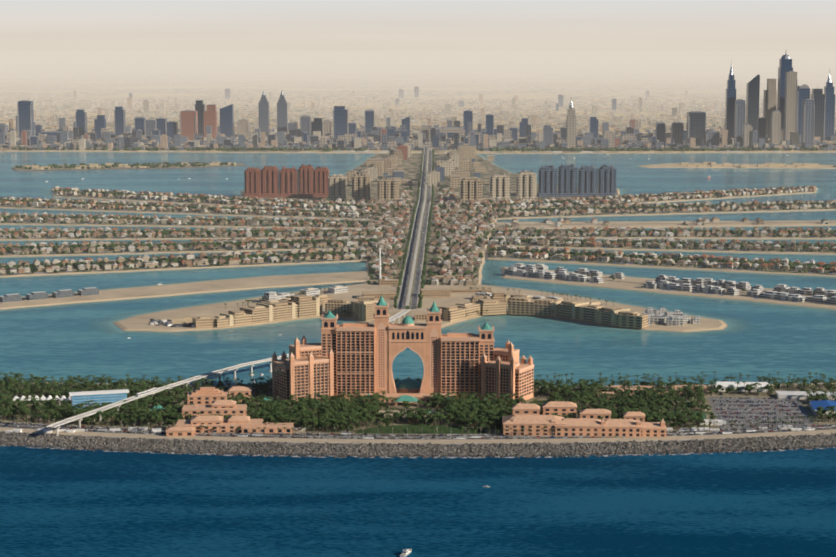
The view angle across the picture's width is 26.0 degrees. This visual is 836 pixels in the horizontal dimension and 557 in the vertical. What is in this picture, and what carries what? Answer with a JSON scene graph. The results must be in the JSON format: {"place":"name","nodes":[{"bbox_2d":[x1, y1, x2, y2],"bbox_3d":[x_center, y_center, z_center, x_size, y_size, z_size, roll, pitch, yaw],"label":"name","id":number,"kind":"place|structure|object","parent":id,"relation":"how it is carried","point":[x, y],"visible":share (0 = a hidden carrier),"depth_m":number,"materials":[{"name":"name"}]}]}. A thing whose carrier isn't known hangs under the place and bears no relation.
{"place":"outdoors","nodes":[
{"label":"outdoors","id":0,"kind":"place"},
{"bbox_2d":[11,163,246,170],"bbox_3d":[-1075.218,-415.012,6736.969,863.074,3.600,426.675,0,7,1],"label":"island","id":1,"kind":"structure","parent":0,"point":[118,167],"depth_m":6666.69,"materials":[{"name":"beige sand"}]},
{"bbox_2d":[0,269,368,311],"bbox_3d":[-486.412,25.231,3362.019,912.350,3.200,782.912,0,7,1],"label":"palm island frond","id":2,"kind":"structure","parent":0,"point":[202,288],"depth_m":3399.26,"materials":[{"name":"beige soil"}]},
{"bbox_2d":[0,249,369,279],"bbox_3d":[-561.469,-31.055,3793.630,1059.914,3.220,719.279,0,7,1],"label":"palm island frond","id":3,"kind":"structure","parent":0,"point":[159,269],"depth_m":3716.09,"materials":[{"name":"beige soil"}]},
{"bbox_2d":[0,229,370,242],"bbox_3d":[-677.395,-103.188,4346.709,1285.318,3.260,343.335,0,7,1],"label":"palm island frond","id":4,"kind":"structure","parent":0,"point":[87,239],"depth_m":4274.15,"materials":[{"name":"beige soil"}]},
{"bbox_2d":[0,239,371,259],"bbox_3d":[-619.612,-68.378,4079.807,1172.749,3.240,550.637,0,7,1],"label":"palm island frond","id":5,"kind":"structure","parent":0,"point":[150,251],"depth_m":4003.04,"materials":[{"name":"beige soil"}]},
{"bbox_2d":[0,198,372,220],"bbox_3d":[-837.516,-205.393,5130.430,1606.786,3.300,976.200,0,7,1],"label":"palm island frond","id":6,"kind":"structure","parent":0,"point":[155,211],"depth_m":4918.23,"materials":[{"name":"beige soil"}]},
{"bbox_2d":[0,215,374,229],"bbox_3d":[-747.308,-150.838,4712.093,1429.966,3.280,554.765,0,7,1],"label":"palm island frond","id":7,"kind":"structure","parent":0,"point":[149,224],"depth_m":4574.97,"materials":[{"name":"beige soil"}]},
{"bbox_2d":[37,188,374,212],"bbox_3d":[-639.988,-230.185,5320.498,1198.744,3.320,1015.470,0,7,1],"label":"palm island frond","id":8,"kind":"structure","parent":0,"point":[50,194],"depth_m":5319.67,"materials":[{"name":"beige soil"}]},
{"bbox_2d":[0,445,835,556],"bbox_3d":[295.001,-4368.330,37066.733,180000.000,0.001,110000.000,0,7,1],"label":"sea","id":9,"kind":"structure","parent":0,"point":[59,502],"depth_m":1816.91,"materials":[{"name":"blue liquid"}]},
{"bbox_2d":[20,154,751,556],"bbox_3d":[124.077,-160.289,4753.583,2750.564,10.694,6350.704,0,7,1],"label":"boats","id":10,"kind":"object","parent":9,"relation":"on","point":[404,552],"visible":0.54,"depth_m":1889.90,"materials":[{"name":"white"}]},
{"bbox_2d":[0,152,835,385],"bbox_3d":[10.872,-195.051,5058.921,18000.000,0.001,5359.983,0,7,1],"label":"lagoon water","id":11,"kind":"structure","parent":0,"point":[56,343],"depth_m":3126.15,"materials":[{"name":"teal liquid"}]},
{"bbox_2d":[0,51,835,153],"bbox_3d":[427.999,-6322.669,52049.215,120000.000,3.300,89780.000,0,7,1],"label":"mainland","id":12,"kind":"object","parent":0,"point":[581,77],"depth_m":21927.94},
{"bbox_2d":[3,145,826,150],"bbox_3d":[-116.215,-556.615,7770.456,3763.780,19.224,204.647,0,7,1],"label":"mainland coast trees","id":13,"kind":"object","parent":12,"relation":"on","point":[219,148],"visible":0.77,"depth_m":7722.78,"materials":[{"name":"green plant"}]},
{"bbox_2d":[0,52,835,150],"bbox_3d":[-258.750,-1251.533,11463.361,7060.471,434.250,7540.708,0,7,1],"label":"city skyline","id":14,"kind":"structure","parent":12,"relation":"on","point":[796,117],"depth_m":8459.30,"materials":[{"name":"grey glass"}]},
{"bbox_2d":[0,185,835,304],"bbox_3d":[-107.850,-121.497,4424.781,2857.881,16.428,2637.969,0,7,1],"label":"houses","id":15,"kind":"structure","parent":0,"point":[782,292],"depth_m":4294.88,"materials":[{"name":"plaster"},{"name":"roof tile"},{"name":"glass"}]},
{"bbox_2d":[0,382,835,456],"bbox_3d":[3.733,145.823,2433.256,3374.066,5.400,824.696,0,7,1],"label":"crescent ground","id":16,"kind":"structure","parent":0,"point":[555,441],"depth_m":2116.42,"materials":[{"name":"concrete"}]},
{"bbox_2d":[46,309,410,435],"bbox_3d":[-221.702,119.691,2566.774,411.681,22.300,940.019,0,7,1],"label":"monorail viaduct","id":17,"kind":"object","parent":16,"relation":"on","point":[118,404],"visible":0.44,"depth_m":2350.78,"materials":[{"name":"concrete"}]},
{"bbox_2d":[272,290,533,405],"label":"hotel","id":18,"kind":"structure","parent":16,"relation":"on","point":[351,358],"depth_m":2337.86,"materials":[{"name":"beige"}]},
{"bbox_2d":[0,416,819,436],"bbox_3d":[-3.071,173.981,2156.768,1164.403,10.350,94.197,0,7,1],"label":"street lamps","id":19,"kind":"object","parent":16,"relation":"on","point":[334,427],"visible":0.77,"depth_m":2132.80,"materials":[{"name":"metal"}]},
{"bbox_2d":[0,371,835,436],"bbox_3d":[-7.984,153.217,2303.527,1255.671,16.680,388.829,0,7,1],"label":"crescent palms","id":20,"kind":"object","parent":16,"relation":"on","point":[489,411],"visible":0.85,"depth_m":2261.80,"materials":[{"name":"green plant"}]},
{"bbox_2d":[0,431,835,457],"bbox_3d":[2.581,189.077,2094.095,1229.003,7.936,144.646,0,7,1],"label":"breakwater rocks","id":21,"kind":"object","parent":16,"relation":"on","point":[378,450],"visible":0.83,"depth_m":2068.96,"materials":[{"name":"grey stone"}]},
{"bbox_2d":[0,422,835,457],"bbox_3d":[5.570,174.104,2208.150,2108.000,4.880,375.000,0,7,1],"label":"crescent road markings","id":22,"kind":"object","parent":16,"relation":"on","point":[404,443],"visible":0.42,"depth_m":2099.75,"materials":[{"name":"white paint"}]},
{"bbox_2d":[5,381,835,433],"bbox_3d":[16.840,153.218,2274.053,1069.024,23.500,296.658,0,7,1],"label":"low buildings","id":23,"kind":"structure","parent":16,"relation":"on","point":[104,396],"depth_m":2268.49,"materials":[{"name":"white paint"}]},
{"bbox_2d":[150,385,706,436],"bbox_3d":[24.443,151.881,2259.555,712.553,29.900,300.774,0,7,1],"label":"low resort buildings","id":24,"kind":"structure","parent":16,"relation":"on","point":[208,401],"depth_m":2135.02,"materials":[{"name":"beige"}]},
{"bbox_2d":[0,0,835,50],"label":"sky","id":25,"kind":"structure","parent":0,"point":[25,25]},
{"bbox_2d":[83,282,757,336],"bbox_3d":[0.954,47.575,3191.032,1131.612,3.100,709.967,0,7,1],"label":"crown land","id":26,"kind":"structure","parent":0,"point":[138,323],"depth_m":3063.92,"materials":[{"name":"beige sand"}]},
{"bbox_2d":[149,248,699,328],"bbox_3d":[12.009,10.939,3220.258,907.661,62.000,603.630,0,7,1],"label":"apartment buildings","id":27,"kind":"structure","parent":26,"relation":"on","point":[305,302],"depth_m":3035.75,"materials":[{"name":"beige concrete"}]},
{"bbox_2d":[356,410,485,433],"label":"hotel lawn","id":28,"kind":"structure","parent":0,"point":[430,430],"depth_m":2159.17,"materials":[{"name":"grass"}]},
{"bbox_2d":[342,206,507,285],"bbox_3d":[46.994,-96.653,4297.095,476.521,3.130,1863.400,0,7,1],"label":"palm island trunk","id":29,"kind":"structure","parent":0,"point":[429,264],"depth_m":3821.64,"materials":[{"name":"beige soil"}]},
{"bbox_2d":[367,146,497,307],"bbox_3d":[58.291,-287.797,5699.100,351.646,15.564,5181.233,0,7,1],"label":"houses","id":30,"kind":"structure","parent":29,"relation":"on","point":[388,223],"depth_m":4189.64,"materials":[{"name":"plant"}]},
{"bbox_2d":[227,153,635,207],"bbox_3d":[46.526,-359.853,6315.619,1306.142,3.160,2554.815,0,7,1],"label":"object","id":31,"kind":"structure","parent":0,"point":[411,166],"depth_m":6145.73,"materials":[{"name":"beige concrete"}]},
{"bbox_2d":[397,143,431,308],"bbox_3d":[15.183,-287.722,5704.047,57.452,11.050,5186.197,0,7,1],"label":"highway","id":32,"kind":"structure","parent":31,"relation":"on","point":[411,290],"depth_m":4055.19,"materials":[{"name":"grey asphalt"}]},
{"bbox_2d":[399,151,430,306],"bbox_3d":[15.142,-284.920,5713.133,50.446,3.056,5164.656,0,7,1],"label":"trunk road cars","id":33,"kind":"object","parent":32,"relation":"on","point":[416,234],"visible":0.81,"depth_m":4171.04,"materials":[{"name":"white paint"}]},
{"bbox_2d":[244,144,616,203],"bbox_3d":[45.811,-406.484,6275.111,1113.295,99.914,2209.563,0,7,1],"label":"apartment buildings","id":34,"kind":"structure","parent":31,"relation":"on","point":[310,180],"depth_m":5405.86,"materials":[{"name":"beige concrete"}]},
{"bbox_2d":[247,186,619,205],"bbox_3d":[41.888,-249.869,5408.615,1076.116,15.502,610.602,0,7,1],"label":"tree trunks","id":35,"kind":"object","parent":31,"relation":"on","point":[406,196],"visible":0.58,"depth_m":5214.62,"materials":[{"name":"brown plant"}]},
{"bbox_2d":[482,263,835,312],"bbox_3d":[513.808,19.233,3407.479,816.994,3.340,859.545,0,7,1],"label":"palm island frond","id":36,"kind":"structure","parent":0,"point":[624,285],"depth_m":3389.12,"materials":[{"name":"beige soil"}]},
{"bbox_2d":[485,247,835,280],"bbox_3d":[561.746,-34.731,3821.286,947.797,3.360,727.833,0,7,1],"label":"palm island frond","id":37,"kind":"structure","parent":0,"point":[741,270],"depth_m":3736.78,"materials":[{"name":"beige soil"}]},
{"bbox_2d":[488,239,835,256],"bbox_3d":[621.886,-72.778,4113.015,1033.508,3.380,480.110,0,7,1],"label":"palm island frond","id":38,"kind":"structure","parent":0,"point":[671,249],"depth_m":4037.56,"materials":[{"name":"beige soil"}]},
{"bbox_2d":[491,229,835,241],"bbox_3d":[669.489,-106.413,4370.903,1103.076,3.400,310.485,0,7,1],"label":"palm island frond","id":39,"kind":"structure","parent":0,"point":[771,238],"depth_m":4285.62,"materials":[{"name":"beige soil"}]},
{"bbox_2d":[494,219,835,229],"bbox_3d":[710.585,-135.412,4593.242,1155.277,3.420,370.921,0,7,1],"label":"palm island frond","id":40,"kind":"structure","parent":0,"point":[650,224],"depth_m":4591.25,"materials":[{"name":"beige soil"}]},
{"bbox_2d":[497,203,835,220],"bbox_3d":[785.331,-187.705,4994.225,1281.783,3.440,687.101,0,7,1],"label":"palm island frond","id":41,"kind":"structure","parent":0,"point":[604,214],"depth_m":4898.32,"materials":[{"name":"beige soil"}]},
{"bbox_2d":[506,187,830,210],"bbox_3d":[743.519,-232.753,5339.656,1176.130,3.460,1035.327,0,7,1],"label":"palm island frond","id":42,"kind":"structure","parent":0,"point":[818,191],"depth_m":5389.67,"materials":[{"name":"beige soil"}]},
{"bbox_2d":[628,163,835,169],"bbox_3d":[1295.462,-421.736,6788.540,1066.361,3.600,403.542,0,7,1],"label":"sand island","id":43,"kind":"structure","parent":0,"point":[679,165],"depth_m":6733.20,"materials":[{"name":"beige sand"}]},
{"bbox_2d":[15,162,835,168],"bbox_3d":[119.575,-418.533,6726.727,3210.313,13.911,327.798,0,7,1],"label":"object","id":44,"kind":"object","parent":43,"relation":"on","point":[193,164],"visible":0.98,"depth_m":6732.77,"materials":[{"name":"green plant"}]},
{"bbox_2d":[707,397,813,428],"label":"parking lot","id":45,"kind":"structure","parent":0,"point":[797,403],"depth_m":2264.40,"materials":[{"name":"grey asphalt"}]},
{"bbox_2d":[0,397,834,438],"bbox_3d":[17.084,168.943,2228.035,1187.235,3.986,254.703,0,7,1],"label":"cars","id":46,"kind":"object","parent":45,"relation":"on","point":[700,432],"visible":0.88,"depth_m":2152.69,"materials":[{"name":"white paint"}]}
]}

